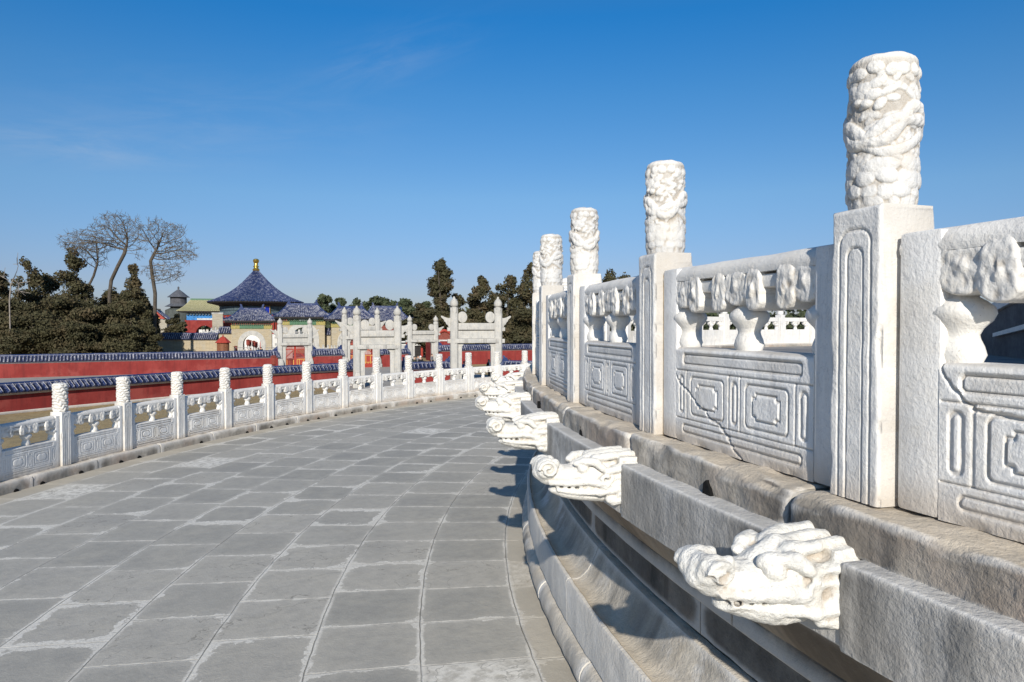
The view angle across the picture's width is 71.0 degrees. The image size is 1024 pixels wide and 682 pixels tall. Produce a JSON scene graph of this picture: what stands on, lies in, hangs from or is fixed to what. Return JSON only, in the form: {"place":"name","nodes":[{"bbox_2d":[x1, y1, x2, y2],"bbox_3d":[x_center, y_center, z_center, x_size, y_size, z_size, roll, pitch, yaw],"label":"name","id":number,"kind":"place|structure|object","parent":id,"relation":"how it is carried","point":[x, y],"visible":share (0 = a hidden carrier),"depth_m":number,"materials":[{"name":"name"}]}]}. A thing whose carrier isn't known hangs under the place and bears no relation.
{"place":"outdoors","nodes":[
{"label":"outdoors","id":0,"kind":"place"},
{"bbox_2d":[0,374,131,382],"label":"walk strip","id":1,"kind":"object","parent":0,"point":[2,380],"depth_m":66.76,"materials":[{"name":"stone"}]},
{"bbox_2d":[0,346,279,377],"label":"straight wall","id":2,"kind":"structure","parent":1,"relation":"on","point":[44,365],"depth_m":72.00,"materials":[{"name":"red paint"}]},
{"bbox_2d":[164,286,189,324],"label":"tiered tower","id":3,"kind":"structure","parent":0,"point":[178,298],"depth_m":227.41,"materials":[{"name":"grey tile"}]},
{"bbox_2d":[176,298,219,332],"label":"red hall","id":4,"kind":"structure","parent":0,"point":[199,312],"depth_m":172.75,"materials":[{"name":"tile"}]},
{"bbox_2d":[0,341,487,448],"bbox_3d":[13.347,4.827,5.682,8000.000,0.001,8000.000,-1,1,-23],"label":"ground","id":5,"kind":"structure","parent":0,"point":[16,440],"depth_m":39.42,"materials":[{"name":"plant"}]},
{"bbox_2d":[0,270,20,354],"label":"evergreen tree","id":6,"kind":"object","parent":5,"relation":"on","point":[4,288],"visible":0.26,"depth_m":104.11,"materials":[{"name":"green plant"}]},
{"bbox_2d":[0,255,29,353],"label":"bare tree","id":7,"kind":"object","parent":5,"relation":"on","point":[10,295],"visible":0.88,"depth_m":88.89,"materials":[{"name":"brown wood"}]},
{"bbox_2d":[0,298,55,352],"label":"evergreen tree","id":8,"kind":"object","parent":5,"relation":"on","point":[4,317],"visible":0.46,"depth_m":92.75,"materials":[{"name":"green plant"}]},
{"bbox_2d":[11,256,45,303],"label":"evergreen tree","id":9,"kind":"object","parent":5,"relation":"on","point":[34,283],"visible":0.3,"depth_m":111.42,"materials":[{"name":"green plant"}]},
{"bbox_2d":[0,315,63,354],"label":"evergreen tree","id":10,"kind":"object","parent":5,"relation":"on","point":[18,340],"visible":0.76,"depth_m":89.78,"materials":[{"name":"green plant"}]},
{"bbox_2d":[0,293,92,351],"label":"evergreen tree","id":11,"kind":"object","parent":5,"relation":"on","point":[63,302],"visible":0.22,"depth_m":95.66,"materials":[{"name":"green plant"}]},
{"bbox_2d":[38,273,63,316],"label":"evergreen tree","id":12,"kind":"object","parent":5,"relation":"on","point":[52,285],"visible":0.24,"depth_m":116.78,"materials":[{"name":"green plant"}]},
{"bbox_2d":[41,245,100,321],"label":"evergreen tree","id":13,"kind":"object","parent":5,"relation":"on","point":[75,285],"visible":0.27,"depth_m":105.13,"materials":[{"name":"green plant"}]},
{"bbox_2d":[39,320,110,353],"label":"evergreen tree","id":14,"kind":"object","parent":5,"relation":"on","point":[72,332],"visible":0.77,"depth_m":88.61,"materials":[{"name":"green plant"}]},
{"bbox_2d":[62,235,112,301],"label":"bare tree","id":15,"kind":"object","parent":5,"relation":"on","point":[95,267],"visible":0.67,"depth_m":105.66,"materials":[{"name":"brown plant"}]},
{"bbox_2d":[57,304,124,352],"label":"evergreen tree","id":16,"kind":"object","parent":5,"relation":"on","point":[86,314],"visible":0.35,"depth_m":91.98,"materials":[{"name":"green plant"}]},
{"bbox_2d":[57,209,147,304],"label":"bare tree","id":17,"kind":"object","parent":5,"relation":"on","point":[126,246],"visible":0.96,"depth_m":102.57,"materials":[{"name":"brown plant"}]},
{"bbox_2d":[91,287,119,323],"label":"evergreen tree","id":18,"kind":"object","parent":5,"relation":"on","point":[104,297],"visible":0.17,"depth_m":110.89,"materials":[{"name":"green plant"}]},
{"bbox_2d":[94,299,147,343],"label":"evergreen tree","id":19,"kind":"object","parent":5,"relation":"on","point":[129,311],"visible":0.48,"depth_m":94.18,"materials":[{"name":"green plant"}]},
{"bbox_2d":[97,322,162,352],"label":"evergreen tree","id":20,"kind":"object","parent":5,"relation":"on","point":[128,333],"visible":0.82,"depth_m":89.40,"materials":[{"name":"green plant"}]},
{"bbox_2d":[117,263,152,323],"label":"evergreen tree","id":21,"kind":"object","parent":5,"relation":"on","point":[135,291],"visible":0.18,"depth_m":100.67,"materials":[{"name":"green plant"}]},
{"bbox_2d":[137,318,163,351],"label":"evergreen tree","id":22,"kind":"object","parent":5,"relation":"on","point":[152,337],"visible":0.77,"depth_m":92.32,"materials":[{"name":"green plant"}]},
{"bbox_2d":[129,216,199,332],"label":"bare tree","id":23,"kind":"object","parent":5,"relation":"on","point":[151,271],"visible":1,"depth_m":99.69,"materials":[{"name":"brown plant"}]},
{"bbox_2d":[161,313,188,332],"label":"evergreen tree","id":24,"kind":"object","parent":5,"relation":"on","point":[177,326],"visible":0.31,"depth_m":123.97,"materials":[{"name":"green plant"}]},
{"bbox_2d":[0,358,352,414],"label":"curved wall","id":25,"kind":"structure","parent":5,"relation":"on","point":[25,396],"depth_m":46.73,"materials":[{"name":"red paint"}]},
{"bbox_2d":[157,333,218,351],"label":"brick wall","id":26,"kind":"structure","parent":5,"relation":"on","point":[180,342],"depth_m":111.38,"materials":[{"name":"tile"}]},
{"bbox_2d":[212,313,223,329],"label":"wall pier","id":27,"kind":"structure","parent":5,"relation":"on","point":[217,320],"depth_m":139.17,"materials":[{"name":"paint"}]},
{"bbox_2d":[215,335,230,350],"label":"ticket kiosk","id":28,"kind":"object","parent":5,"relation":"on","point":[222,342],"visible":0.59,"depth_m":96.45,"materials":[{"name":"red wood"}]},
{"bbox_2d":[218,327,231,350],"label":"brick wall","id":29,"kind":"structure","parent":5,"relation":"on","point":[226,332],"depth_m":110.26,"materials":[{"name":"tile"}]},
{"bbox_2d":[223,304,278,350],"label":"arched gatehouse","id":30,"kind":"object","parent":5,"relation":"on","point":[262,317],"visible":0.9,"depth_m":108.49,"materials":[{"name":"paint"}]},
{"bbox_2d":[199,259,306,350],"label":"round hall","id":31,"kind":"structure","parent":5,"relation":"on","point":[255,288],"depth_m":144.45,"materials":[{"name":"blue tile"}]},
{"bbox_2d":[313,293,332,327],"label":"evergreen tree","id":32,"kind":"object","parent":5,"relation":"on","point":[323,301],"visible":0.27,"depth_m":184.15,"materials":[{"name":"green plant"}]},
{"bbox_2d":[368,302,412,353],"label":"gabled hall","id":33,"kind":"structure","parent":5,"relation":"on","point":[386,313],"depth_m":126.56,"materials":[{"name":"tile"}]},
{"bbox_2d":[398,298,415,314],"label":"evergreen tree","id":34,"kind":"object","parent":5,"relation":"on","point":[407,306],"visible":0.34,"depth_m":190.03,"materials":[{"name":"green plant"}]},
{"bbox_2d":[402,356,449,382],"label":"curved wall","id":35,"kind":"structure","parent":5,"relation":"on","point":[422,366],"depth_m":59.69,"materials":[{"name":"tile"}]},
{"bbox_2d":[415,307,446,354],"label":"evergreen tree","id":36,"kind":"object","parent":5,"relation":"on","point":[430,313],"visible":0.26,"depth_m":105.03,"materials":[{"name":"green plant"}]},
{"bbox_2d":[426,329,449,360],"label":"gable house","id":37,"kind":"structure","parent":5,"relation":"on","point":[443,336],"depth_m":100.18,"materials":[{"name":"red paint"}]},
{"bbox_2d":[424,257,455,322],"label":"evergreen tree","id":38,"kind":"object","parent":5,"relation":"on","point":[439,282],"visible":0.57,"depth_m":111.10,"materials":[{"name":"green plant"}]},
{"bbox_2d":[465,275,490,322],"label":"evergreen tree","id":39,"kind":"object","parent":5,"relation":"on","point":[476,305],"visible":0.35,"depth_m":110.88,"materials":[{"name":"green plant"}]},
{"bbox_2d":[438,342,531,363],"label":"straight wall","id":40,"kind":"structure","parent":5,"relation":"on","point":[480,353],"depth_m":91.69,"materials":[{"name":"red paint"}]},
{"bbox_2d":[163,307,806,332],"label":"wood","id":41,"kind":"object","parent":5,"relation":"on","point":[801,314],"visible":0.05,"depth_m":161.02,"materials":[{"name":"green wood"}]},
{"bbox_2d":[484,274,527,325],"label":"evergreen tree","id":42,"kind":"object","parent":5,"relation":"on","point":[510,285],"visible":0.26,"depth_m":107.55,"materials":[{"name":"green plant"}]},
{"bbox_2d":[500,355,531,375],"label":"curved wall","id":43,"kind":"structure","parent":5,"relation":"on","point":[505,361],"depth_m":60.74,"materials":[{"name":"tile"}]},
{"bbox_2d":[506,308,531,343],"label":"evergreen tree","id":44,"kind":"object","parent":5,"relation":"on","point":[521,321],"visible":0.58,"depth_m":97.48,"materials":[{"name":"green plant"}]},
{"bbox_2d":[507,262,532,343],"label":"evergreen tree","id":45,"kind":"object","parent":5,"relation":"on","point":[523,290],"visible":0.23,"depth_m":105.33,"materials":[{"name":"green plant"}]},
{"bbox_2d":[0,395,576,681],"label":"terrace paving","id":46,"kind":"structure","parent":0,"point":[382,545],"depth_m":5.09,"materials":[{"name":"stone"}]},
{"bbox_2d":[0,391,483,495],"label":"balustrade plinth","id":47,"kind":"structure","parent":46,"relation":"on","point":[17,484],"depth_m":10.31,"materials":[{"name":"stone"}]},
{"bbox_2d":[0,415,59,481],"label":"stone balustrade","id":48,"kind":"object","parent":47,"relation":"on","point":[26,457],"visible":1,"depth_m":7.83,"materials":[{"name":"stone"}]},
{"bbox_2d":[50,382,71,465],"bbox_3d":[-5.252,0.962,8.351,0.167,0.964,0.168,0,1,8],"label":"carved post","id":49,"kind":"object","parent":47,"relation":"on","point":[60,408],"visible":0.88,"depth_m":8.30,"materials":[{"name":"stone"}]},
{"bbox_2d":[70,405,122,462],"bbox_3d":[-5.161,1.137,8.865,0.124,0.593,0.884,0,1,10],"label":"stone balustrade","id":50,"kind":"object","parent":47,"relation":"on","point":[94,442],"visible":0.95,"depth_m":8.84,"materials":[{"name":"stone"}]},
{"bbox_2d":[114,376,132,450],"bbox_3d":[-5.072,0.940,9.370,0.167,0.964,0.168,0,1,12],"label":"carved post","id":51,"kind":"object","parent":47,"relation":"on","point":[123,392],"visible":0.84,"depth_m":9.32,"materials":[{"name":"stone"}]},
{"bbox_2d":[132,397,176,447],"bbox_3d":[-4.953,1.115,9.877,0.120,0.593,0.883,0,1,13],"label":"stone balustrade","id":52,"kind":"object","parent":47,"relation":"on","point":[152,430],"visible":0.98,"depth_m":9.86,"materials":[{"name":"stone"}]},
{"bbox_2d":[169,371,184,438],"bbox_3d":[-4.838,0.918,10.375,0.168,0.964,0.168,0,1,15],"label":"carved post","id":53,"kind":"object","parent":47,"relation":"on","point":[177,385],"visible":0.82,"depth_m":10.32,"materials":[{"name":"stone"}]},
{"bbox_2d":[185,391,223,436],"bbox_3d":[-4.691,1.093,10.876,0.120,0.593,0.884,0,1,16],"label":"stone balustrade","id":54,"kind":"object","parent":47,"relation":"on","point":[202,420],"visible":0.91,"depth_m":10.85,"materials":[{"name":"stone"}]},
{"bbox_2d":[218,367,231,428],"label":"carved post","id":55,"kind":"object","parent":47,"relation":"on","point":[224,379],"visible":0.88,"depth_m":11.31,"materials":[{"name":"stone"}]},
{"bbox_2d":[232,386,266,426],"bbox_3d":[-4.373,1.071,11.859,0.120,0.593,0.883,0,1,19],"label":"stone balustrade","id":56,"kind":"object","parent":47,"relation":"on","point":[247,413],"visible":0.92,"depth_m":11.84,"materials":[{"name":"stone"}]},
{"bbox_2d":[262,364,273,420],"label":"carved post","id":57,"kind":"object","parent":47,"relation":"on","point":[267,375],"visible":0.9,"depth_m":12.28,"materials":[{"name":"stone"}]},
{"bbox_2d":[274,381,305,418],"bbox_3d":[-4.003,1.050,12.823,0.121,0.593,0.883,1,1,23],"label":"stone balustrade","id":58,"kind":"object","parent":47,"relation":"on","point":[288,406],"visible":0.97,"depth_m":12.80,"materials":[{"name":"stone"}]},
{"bbox_2d":[301,361,311,413],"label":"carved post","id":59,"kind":"object","parent":47,"relation":"on","point":[306,372],"visible":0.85,"depth_m":13.23,"materials":[{"name":"stone"}]},
{"bbox_2d":[312,378,341,412],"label":"stone balustrade","id":60,"kind":"object","parent":47,"relation":"on","point":[325,400],"visible":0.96,"depth_m":13.74,"materials":[{"name":"stone"}]},
{"bbox_2d":[337,359,347,407],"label":"carved post","id":61,"kind":"object","parent":47,"relation":"on","point":[342,366],"visible":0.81,"depth_m":14.17,"materials":[{"name":"stone"}]},
{"bbox_2d":[348,375,375,406],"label":"stone balustrade","id":62,"kind":"object","parent":47,"relation":"on","point":[359,396],"visible":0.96,"depth_m":14.66,"materials":[{"name":"stone"}]},
{"bbox_2d":[372,357,380,402],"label":"carved post","id":63,"kind":"object","parent":47,"relation":"on","point":[376,366],"visible":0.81,"depth_m":15.07,"materials":[{"name":"stone"}]},
{"bbox_2d":[381,372,407,401],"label":"stone balustrade","id":64,"kind":"object","parent":47,"relation":"on","point":[393,392],"visible":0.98,"depth_m":15.54,"materials":[{"name":"stone"}]},
{"bbox_2d":[404,355,412,398],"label":"carved post","id":65,"kind":"object","parent":47,"relation":"on","point":[408,364],"visible":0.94,"depth_m":15.94,"materials":[{"name":"stone"}]},
{"bbox_2d":[413,370,437,397],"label":"stone balustrade","id":66,"kind":"object","parent":47,"relation":"on","point":[424,388],"visible":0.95,"depth_m":16.40,"materials":[{"name":"stone"}]},
{"bbox_2d":[435,354,442,394],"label":"carved post","id":67,"kind":"object","parent":47,"relation":"on","point":[439,363],"visible":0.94,"depth_m":16.78,"materials":[{"name":"stone"}]},
{"bbox_2d":[443,368,467,393],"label":"stone balustrade","id":68,"kind":"object","parent":47,"relation":"on","point":[454,385],"visible":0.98,"depth_m":17.23,"materials":[{"name":"stone"}]},
{"bbox_2d":[464,352,472,391],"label":"carved post","id":69,"kind":"object","parent":47,"relation":"on","point":[468,361],"visible":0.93,"depth_m":17.60,"materials":[{"name":"stone"}]},
{"bbox_2d":[472,366,495,390],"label":"stone balustrade","id":70,"kind":"object","parent":47,"relation":"on","point":[482,370],"visible":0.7,"depth_m":17.99,"materials":[{"name":"stone"}]},
{"bbox_2d":[501,364,523,376],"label":"stone balustrade","id":71,"kind":"object","parent":47,"relation":"on","point":[512,368],"visible":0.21,"depth_m":18.77,"materials":[{"name":"stone"}]},
{"bbox_2d":[515,275,1023,681],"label":"altar terrace","id":72,"kind":"structure","parent":46,"relation":"on","point":[925,598],"depth_m":2.08,"materials":[{"name":"stone"}]},
{"bbox_2d":[479,380,522,399],"bbox_3d":[-0.021,0.415,5.834,0.497,0.190,0.219,0,1,1],"label":"dragon spout","id":73,"kind":"object","parent":72,"relation":"attached to","point":[498,389],"visible":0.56,"depth_m":5.77,"materials":[{"name":"stone"}]},
{"bbox_2d":[475,392,530,421],"bbox_3d":[0.007,0.439,4.753,0.505,0.198,0.225,0,1,-4],"label":"dragon spout","id":74,"kind":"object","parent":72,"relation":"attached to","point":[506,407],"visible":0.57,"depth_m":4.68,"materials":[{"name":"stone"}]},
{"bbox_2d":[491,372,523,383],"bbox_3d":[0.043,0.391,6.916,0.497,0.190,0.219,0,1,6],"label":"dragon spout","id":75,"kind":"object","parent":72,"relation":"attached to","point":[496,378],"visible":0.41,"depth_m":6.87,"materials":[{"name":"stone"}]},
{"bbox_2d":[486,412,559,451],"bbox_3d":[0.115,0.460,3.671,0.500,0.191,0.223,0,1,-8],"label":"dragon spout","id":76,"kind":"object","parent":72,"relation":"attached to","point":[527,432],"visible":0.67,"depth_m":3.59,"materials":[{"name":"stone"}]},
{"bbox_2d":[532,251,540,373],"bbox_3d":[0.240,-0.234,5.816,0.161,0.998,0.160,0,1,2],"label":"carved post","id":77,"kind":"object","parent":72,"relation":"on","point":[536,270],"visible":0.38,"depth_m":5.75,"materials":[{"name":"stone"}]},
{"bbox_2d":[536,300,538,377],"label":"stone balustrade","id":78,"kind":"object","parent":72,"relation":"on","point":[537,337],"visible":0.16,"depth_m":5.54,"materials":[{"name":"stone"}]},
{"bbox_2d":[539,234,563,385],"bbox_3d":[0.261,-0.210,4.751,0.161,0.998,0.161,0,1,-4],"label":"carved post","id":79,"kind":"object","parent":72,"relation":"on","point":[551,260],"visible":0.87,"depth_m":4.68,"materials":[{"name":"stone"}]},
{"bbox_2d":[546,290,566,395],"bbox_3d":[0.318,0.003,4.228,0.125,0.595,0.906,0,1,-6],"label":"stone balustrade","id":80,"kind":"object","parent":72,"relation":"on","point":[556,341],"visible":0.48,"depth_m":4.27,"materials":[{"name":"stone"}]},
{"bbox_2d":[530,446,636,505],"bbox_3d":[0.314,0.485,2.604,0.497,0.190,0.219,0,1,-13],"label":"dragon spout","id":81,"kind":"object","parent":72,"relation":"attached to","point":[593,474],"visible":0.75,"depth_m":2.52,"materials":[{"name":"stone"}]},
{"bbox_2d":[567,207,601,402],"bbox_3d":[0.371,-0.187,3.693,0.160,0.998,0.161,0,1,-9],"label":"carved post","id":82,"kind":"object","parent":72,"relation":"on","point":[584,234],"visible":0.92,"depth_m":3.62,"materials":[{"name":"stone"}]},
{"bbox_2d":[579,275,639,424],"bbox_3d":[0.470,0.025,3.176,0.125,0.595,0.906,0,1,-11],"label":"stone balustrade","id":83,"kind":"object","parent":72,"relation":"on","point":[609,377],"visible":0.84,"depth_m":3.14,"materials":[{"name":"stone"}]},
{"bbox_2d":[639,160,691,434],"bbox_3d":[0.565,-0.165,2.650,0.161,0.998,0.161,0,1,-13],"label":"carved post","id":84,"kind":"object","parent":72,"relation":"on","point":[665,200],"visible":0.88,"depth_m":2.58,"materials":[{"name":"stone"}]},
{"bbox_2d":[702,317,723,344],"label":"stone balustrade","id":85,"kind":"object","parent":72,"relation":"on","point":[711,336],"visible":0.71,"depth_m":14.88,"materials":[{"name":"stone"}]},
{"bbox_2d":[719,312,728,344],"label":"carved post","id":86,"kind":"object","parent":72,"relation":"on","point":[725,315],"visible":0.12,"depth_m":15.18,"materials":[{"name":"stone"}]},
{"bbox_2d":[663,244,833,485],"bbox_3d":[0.707,0.048,2.140,0.125,0.595,0.907,0,1,-15],"label":"stone balustrade","id":87,"kind":"object","parent":72,"relation":"on","point":[748,398],"visible":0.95,"depth_m":2.05,"materials":[{"name":"stone"}]},
{"bbox_2d":[674,520,860,629],"bbox_3d":[0.602,0.509,1.562,0.505,0.198,0.225,0,1,-18],"label":"dragon spout","id":88,"kind":"object","parent":72,"relation":"attached to","point":[782,574],"visible":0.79,"depth_m":1.47,"materials":[{"name":"stone"}]},
{"bbox_2d":[761,317,779,342],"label":"stone balustrade","id":89,"kind":"object","parent":72,"relation":"on","point":[770,335],"visible":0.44,"depth_m":16.31,"materials":[{"name":"stone"}]},
{"bbox_2d":[775,311,784,342],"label":"carved post","id":90,"kind":"object","parent":72,"relation":"on","point":[780,315],"visible":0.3,"depth_m":16.48,"materials":[{"name":"stone"}]},
{"bbox_2d":[785,318,809,342],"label":"stone balustrade","id":91,"kind":"object","parent":72,"relation":"on","point":[794,335],"visible":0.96,"depth_m":16.79,"materials":[{"name":"stone"}]},
{"bbox_2d":[830,51,933,507],"bbox_3d":[0.836,-0.142,1.625,0.164,0.998,0.165,0,1,-17],"label":"carved post","id":92,"kind":"object","parent":72,"relation":"on","point":[883,123],"visible":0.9,"depth_m":1.56,"materials":[{"name":"stone"}]},
{"bbox_2d":[898,216,1023,542],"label":"stone balustrade","id":93,"kind":"object","parent":72,"relation":"on","point":[961,435],"visible":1,"depth_m":1.41,"materials":[{"name":"stone"}]},
{"bbox_2d":[292,353,488,390],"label":"axis path","id":94,"kind":"structure","parent":0,"point":[383,370],"depth_m":72.25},
{"bbox_2d":[270,318,318,365],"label":"marble gate","id":95,"kind":"structure","parent":94,"relation":"on","point":[285,344],"depth_m":80.45,"materials":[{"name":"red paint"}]},
{"bbox_2d":[295,345,304,364],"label":"door leaf","id":96,"kind":"structure","parent":95,"relation":"in","point":[299,351],"depth_m":80.77,"materials":[{"name":"red paint"}]},
{"bbox_2d":[272,299,329,347],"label":"arched gatehouse","id":97,"kind":"object","parent":94,"relation":"on","point":[300,312],"visible":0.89,"depth_m":108.62,"materials":[{"name":"brick"}]},
{"bbox_2d":[311,345,344,363],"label":"straight wall","id":98,"kind":"structure","parent":94,"relation":"on","point":[333,355],"depth_m":82.06,"materials":[{"name":"red paint"}]},
{"bbox_2d":[324,302,373,353],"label":"arched gatehouse","id":99,"kind":"object","parent":94,"relation":"on","point":[336,314],"visible":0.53,"depth_m":107.97,"materials":[{"name":"tile"}]},
{"bbox_2d":[335,307,385,366],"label":"marble gate","id":100,"kind":"structure","parent":94,"relation":"on","point":[375,323],"depth_m":83.66,"materials":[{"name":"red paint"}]},
{"bbox_2d":[343,306,410,387],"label":"marble gate","id":101,"kind":"structure","parent":94,"relation":"on","point":[365,339],"depth_m":57.20,"materials":[{"name":"stone"}]},
{"bbox_2d":[380,344,410,366],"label":"straight wall","id":102,"kind":"structure","parent":94,"relation":"on","point":[385,356],"depth_m":85.58,"materials":[{"name":"red paint"}]},
{"bbox_2d":[405,315,443,360],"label":"marble gate","id":103,"kind":"structure","parent":94,"relation":"on","point":[414,337],"depth_m":87.98,"materials":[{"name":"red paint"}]},
{"bbox_2d":[441,296,510,379],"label":"marble gate","id":104,"kind":"structure","parent":94,"relation":"on","point":[489,333],"depth_m":60.34,"materials":[{"name":"stone"}]},
{"bbox_2d":[0,0,1023,320],"label":"sky","id":105,"kind":"structure","parent":0,"point":[346,148],"materials":[{"name":"blue"}]},
{"bbox_2d":[731,346,1023,363],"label":"paving","id":106,"kind":"structure","parent":0,"point":[989,358],"depth_m":12.83,"materials":[{"name":"stone"}]},
{"bbox_2d":[980,302,1023,358],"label":"stair flank","id":107,"kind":"object","parent":106,"relation":"on","point":[1002,333],"visible":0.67,"depth_m":11.03,"materials":[{"name":"stone"}]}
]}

